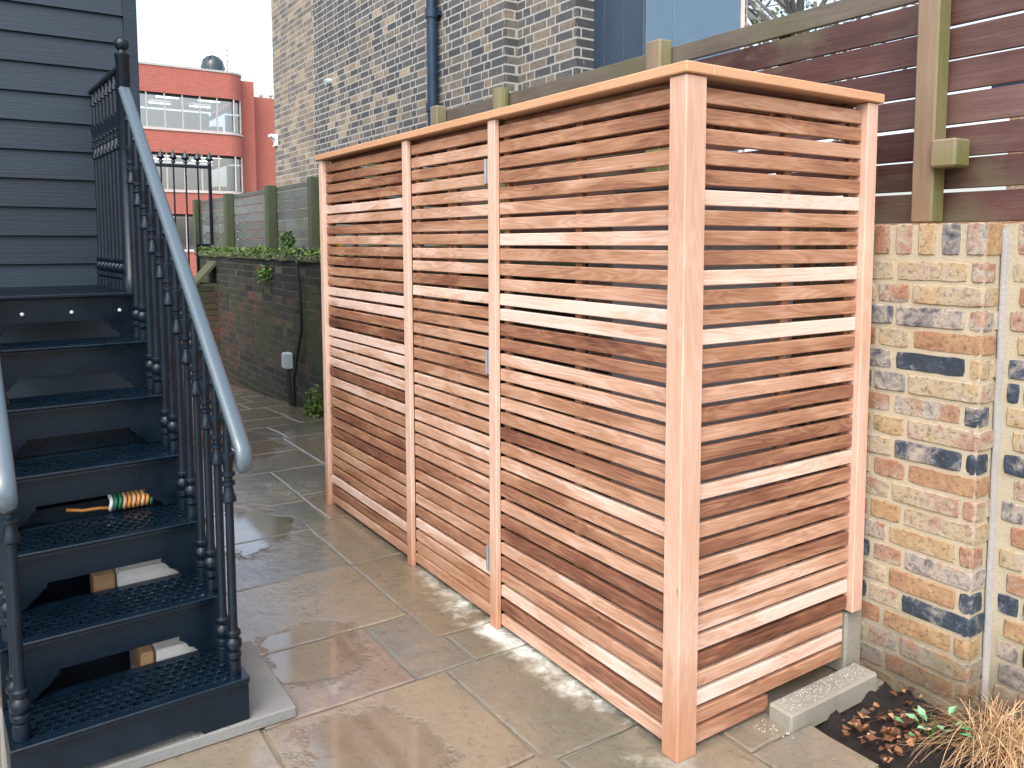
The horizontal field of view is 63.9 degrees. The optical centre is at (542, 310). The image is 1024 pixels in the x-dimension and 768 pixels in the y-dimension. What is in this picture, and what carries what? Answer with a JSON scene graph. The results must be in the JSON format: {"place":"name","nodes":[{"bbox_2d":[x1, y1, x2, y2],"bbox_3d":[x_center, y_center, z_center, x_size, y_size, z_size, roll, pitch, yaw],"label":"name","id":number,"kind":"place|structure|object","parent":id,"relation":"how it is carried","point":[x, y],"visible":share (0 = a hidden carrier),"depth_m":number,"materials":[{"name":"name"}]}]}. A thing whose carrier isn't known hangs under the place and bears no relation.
{"place":"outdoors","nodes":[
{"label":"outdoors","id":0,"kind":"place"},
{"bbox_2d":[138,61,275,276],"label":"red office building","id":1,"kind":"structure","parent":0,"point":[233,131],"depth_m":44.93,"materials":[{"name":"brick"}]},
{"bbox_2d":[140,91,241,133],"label":"window frame","id":2,"kind":"structure","parent":1,"relation":"in","point":[230,120],"depth_m":44.59,"materials":[{"name":"white metal"}]},
{"bbox_2d":[153,152,242,192],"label":"window frame","id":3,"kind":"structure","parent":1,"relation":"in","point":[231,175],"depth_m":45.94,"materials":[{"name":"white metal"}]},
{"bbox_2d":[200,55,224,70],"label":"roof dome","id":4,"kind":"structure","parent":1,"relation":"on","point":[212,62],"depth_m":43.78,"materials":[{"name":"grey metal"}]},
{"bbox_2d":[184,214,244,249],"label":"window frame","id":5,"kind":"structure","parent":1,"relation":"in","point":[185,214],"depth_m":43.36,"materials":[{"name":"white glass"}]},
{"bbox_2d":[225,47,228,70],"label":"roof aerial","id":6,"kind":"object","parent":1,"relation":"on","point":[227,55],"visible":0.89,"depth_m":44.94,"materials":[{"name":"grey metal"}]},
{"bbox_2d":[0,379,888,767],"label":"path","id":7,"kind":"structure","parent":0,"point":[298,583],"depth_m":2.89,"materials":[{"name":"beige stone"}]},
{"bbox_2d":[0,641,295,767],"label":"stone slab","id":8,"kind":"structure","parent":7,"relation":"on","point":[271,702],"depth_m":2.52,"materials":[{"name":"grey stone"}]},
{"bbox_2d":[0,37,252,767],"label":"iron staircase","id":9,"kind":"structure","parent":8,"relation":"on","point":[67,637],"depth_m":2.72,"materials":[{"name":"black metal"}]},
{"bbox_2d":[89,569,115,592],"bbox_3d":[-1.492,1.053,2.790,0.065,0.360,0.130,-3,6,-34],"label":"timber offcut","id":10,"kind":"object","parent":9,"relation":"on","point":[102,580],"visible":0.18,"depth_m":2.73,"materials":[{"name":"brown wood"}]},
{"bbox_2d":[66,489,153,511],"bbox_3d":[-1.526,0.676,2.894,0.275,0.065,0.071,-3,6,-34],"label":"cable coil","id":11,"kind":"object","parent":9,"relation":"on","point":[123,500],"visible":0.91,"depth_m":2.90,"materials":[{"name":"multicoloured plastic"}]},
{"bbox_2d":[134,644,154,697],"bbox_3d":[-1.292,1.162,2.663,0.040,0.164,0.140,-3,6,-34],"label":"timber offcut","id":12,"kind":"object","parent":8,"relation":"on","point":[144,655],"visible":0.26,"depth_m":2.61,"materials":[{"name":"brown wood"}]},
{"bbox_2d":[113,558,201,668],"bbox_3d":[-1.353,1.045,2.888,0.265,0.360,0.145,-3,6,-34],"label":"pale block","id":13,"kind":"object","parent":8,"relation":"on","point":[139,572],"depth_m":2.79,"materials":[{"name":"concrete"}]},
{"bbox_2d":[151,637,221,696],"bbox_3d":[-1.191,1.156,2.736,0.200,0.164,0.155,-3,6,-34],"label":"pale block","id":14,"kind":"object","parent":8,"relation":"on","point":[169,648],"depth_m":2.65,"materials":[{"name":"concrete"}]},
{"bbox_2d":[155,149,213,272],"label":"iron gate","id":15,"kind":"structure","parent":7,"relation":"on","point":[184,157],"depth_m":11.05,"materials":[{"name":"black metal"}]},
{"bbox_2d":[301,384,323,417],"bbox_3d":[-2.028,0.868,7.323,0.256,0.413,0.399,-3,6,-34],"label":"wall weed","id":16,"kind":"object","parent":7,"relation":"on","point":[313,410],"depth_m":7.28,"materials":[{"name":"green plant"}]},
{"bbox_2d":[315,60,884,762],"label":"slatted store","id":17,"kind":"structure","parent":7,"relation":"on","point":[685,112],"depth_m":2.68,"materials":[{"name":"brown wood"}]},
{"bbox_2d":[411,129,489,587],"bbox_3d":[-0.381,0.184,3.448,0.056,1.799,0.684,-3,6,-34],"label":"door","id":18,"kind":"structure","parent":17,"relation":"in","point":[451,366],"depth_m":3.42,"materials":[{"name":"brown wood"}]},
{"bbox_2d":[610,186,797,705],"bbox_3d":[0.527,0.426,2.738,0.512,1.700,0.352,-3,6,-34],"label":"grey cabinet","id":19,"kind":"object","parent":7,"relation":"on","point":[717,267],"visible":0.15,"depth_m":2.58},
{"bbox_2d":[587,222,1023,724],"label":"yellow brick wall","id":20,"kind":"structure","parent":7,"relation":"on","point":[942,610],"depth_m":2.62,"materials":[{"name":"beige brick"}]},
{"bbox_2d":[430,0,1023,248],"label":"tall plank fence","id":21,"kind":"object","parent":20,"relation":"on","point":[935,150],"visible":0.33,"depth_m":2.87,"materials":[{"name":"brown wood"}]},
{"bbox_2d":[754,663,869,738],"bbox_3d":[0.890,1.258,2.646,0.515,0.051,0.118,-3,6,-34],"label":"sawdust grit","id":22,"kind":"object","parent":7,"relation":"on","point":[814,695],"visible":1,"depth_m":2.66,"materials":[{"name":"wood"}]},
{"bbox_2d":[769,663,876,732],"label":"concrete kerb","id":23,"kind":"structure","parent":7,"relation":"on","point":[846,696],"depth_m":2.64,"materials":[{"name":"grey concrete"}]},
{"bbox_2d":[818,599,860,670],"bbox_3d":[1.054,1.151,2.910,0.095,0.225,0.114,-3,6,-34],"label":"concrete stub","id":24,"kind":"object","parent":7,"relation":"on","point":[850,626],"visible":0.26,"depth_m":2.86,"materials":[{"name":"grey concrete"}]},
{"bbox_2d":[136,0,1023,223],"label":"sky","id":25,"kind":"structure","parent":0,"point":[170,32],"materials":[{"name":"white"}]},
{"bbox_2d":[815,676,1023,767],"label":"soil","id":26,"kind":"structure","parent":0,"point":[884,698],"depth_m":2.55,"materials":[{"name":"brown soil"}]},
{"bbox_2d":[842,686,1023,764],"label":"leaf litter","id":27,"kind":"object","parent":26,"relation":"on","point":[894,731],"visible":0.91,"depth_m":2.51,"materials":[{"name":"brown plant"}]},
{"bbox_2d":[893,706,973,738],"bbox_3d":[1.195,1.264,2.518,0.224,0.088,0.176,2,5,20],"label":"green sprout","id":28,"kind":"object","parent":26,"relation":"on","point":[920,711],"visible":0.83,"depth_m":2.51,"materials":[{"name":"green plant"}]},
{"bbox_2d":[877,689,1023,767],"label":"dry grass clump","id":29,"kind":"object","parent":26,"relation":"on","point":[1017,741],"visible":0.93,"depth_m":2.44,"materials":[{"name":"plant"}]},
{"label":"ground","id":30,"kind":"structure","parent":0,"visible":0},
{"bbox_2d":[0,0,140,439],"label":"clad building","id":31,"kind":"structure","parent":30,"relation":"on","point":[57,60],"depth_m":3.91,"materials":[{"name":"paint"}]},
{"bbox_2d":[194,250,587,531],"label":"dark brick wall","id":32,"kind":"structure","parent":30,"relation":"on","point":[254,326],"depth_m":8.30,"materials":[{"name":"brick"}]},
{"bbox_2d":[255,263,271,283],"bbox_3d":[-2.877,-0.385,8.518,0.188,0.231,0.356,-3,6,-34],"label":"wall fern","id":33,"kind":"object","parent":32,"relation":"attached to","point":[263,273],"depth_m":8.46,"materials":[{"name":"green plant"}]},
{"bbox_2d":[195,245,366,262],"bbox_3d":[-2.678,-0.580,8.333,0.253,0.189,7.130,-3,6,-34],"label":"ivy","id":34,"kind":"object","parent":32,"relation":"on","point":[285,251],"visible":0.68,"depth_m":8.66,"materials":[{"name":"green plant"}]},
{"bbox_2d":[281,352,292,405],"bbox_3d":[-2.487,0.666,7.998,0.078,0.516,0.130,-3,6,-34],"label":"junction box","id":35,"kind":"object","parent":32,"relation":"attached to","point":[287,361],"visible":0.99,"depth_m":7.96,"materials":[{"name":"grey plastic"}]},
{"bbox_2d":[279,230,298,249],"bbox_3d":[-2.532,-0.673,8.175,0.205,0.270,0.180,0,5,-2],"label":"upright weed","id":36,"kind":"object","parent":32,"relation":"on","point":[289,243],"visible":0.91,"depth_m":8.16,"materials":[{"name":"green plant"}]},
{"bbox_2d":[292,251,302,406],"bbox_3d":[-2.312,0.184,7.714,0.053,1.486,0.273,-4,6,-40],"label":"black hose","id":37,"kind":"object","parent":32,"relation":"attached to","point":[300,330],"visible":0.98,"depth_m":7.62,"materials":[{"name":"black rubber"}]},
{"bbox_2d":[192,164,431,251],"bbox_3d":[-2.896,-0.980,8.846,0.121,0.745,7.480,-3,6,-34],"label":"slat fence","id":38,"kind":"object","parent":32,"relation":"on","point":[269,235],"visible":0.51,"depth_m":8.88,"materials":[{"name":"grey wood"}]},
{"bbox_2d":[268,0,747,250],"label":"stock brick house","id":39,"kind":"structure","parent":30,"relation":"on","point":[347,73],"depth_m":8.72,"materials":[{"name":"brick"}]},
{"bbox_2d":[594,0,744,155],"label":"blue clad extension","id":40,"kind":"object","parent":39,"relation":"attached to","point":[624,30],"depth_m":6.18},
{"bbox_2d":[747,0,918,172],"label":"garden tree","id":41,"kind":"object","parent":30,"relation":"on","point":[787,6],"visible":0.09,"depth_m":13.83,"materials":[{"name":"brown plant"}]},
{"bbox_2d":[991,81,1023,221],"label":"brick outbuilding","id":42,"kind":"structure","parent":30,"relation":"on","point":[1019,186],"depth_m":6.48,"materials":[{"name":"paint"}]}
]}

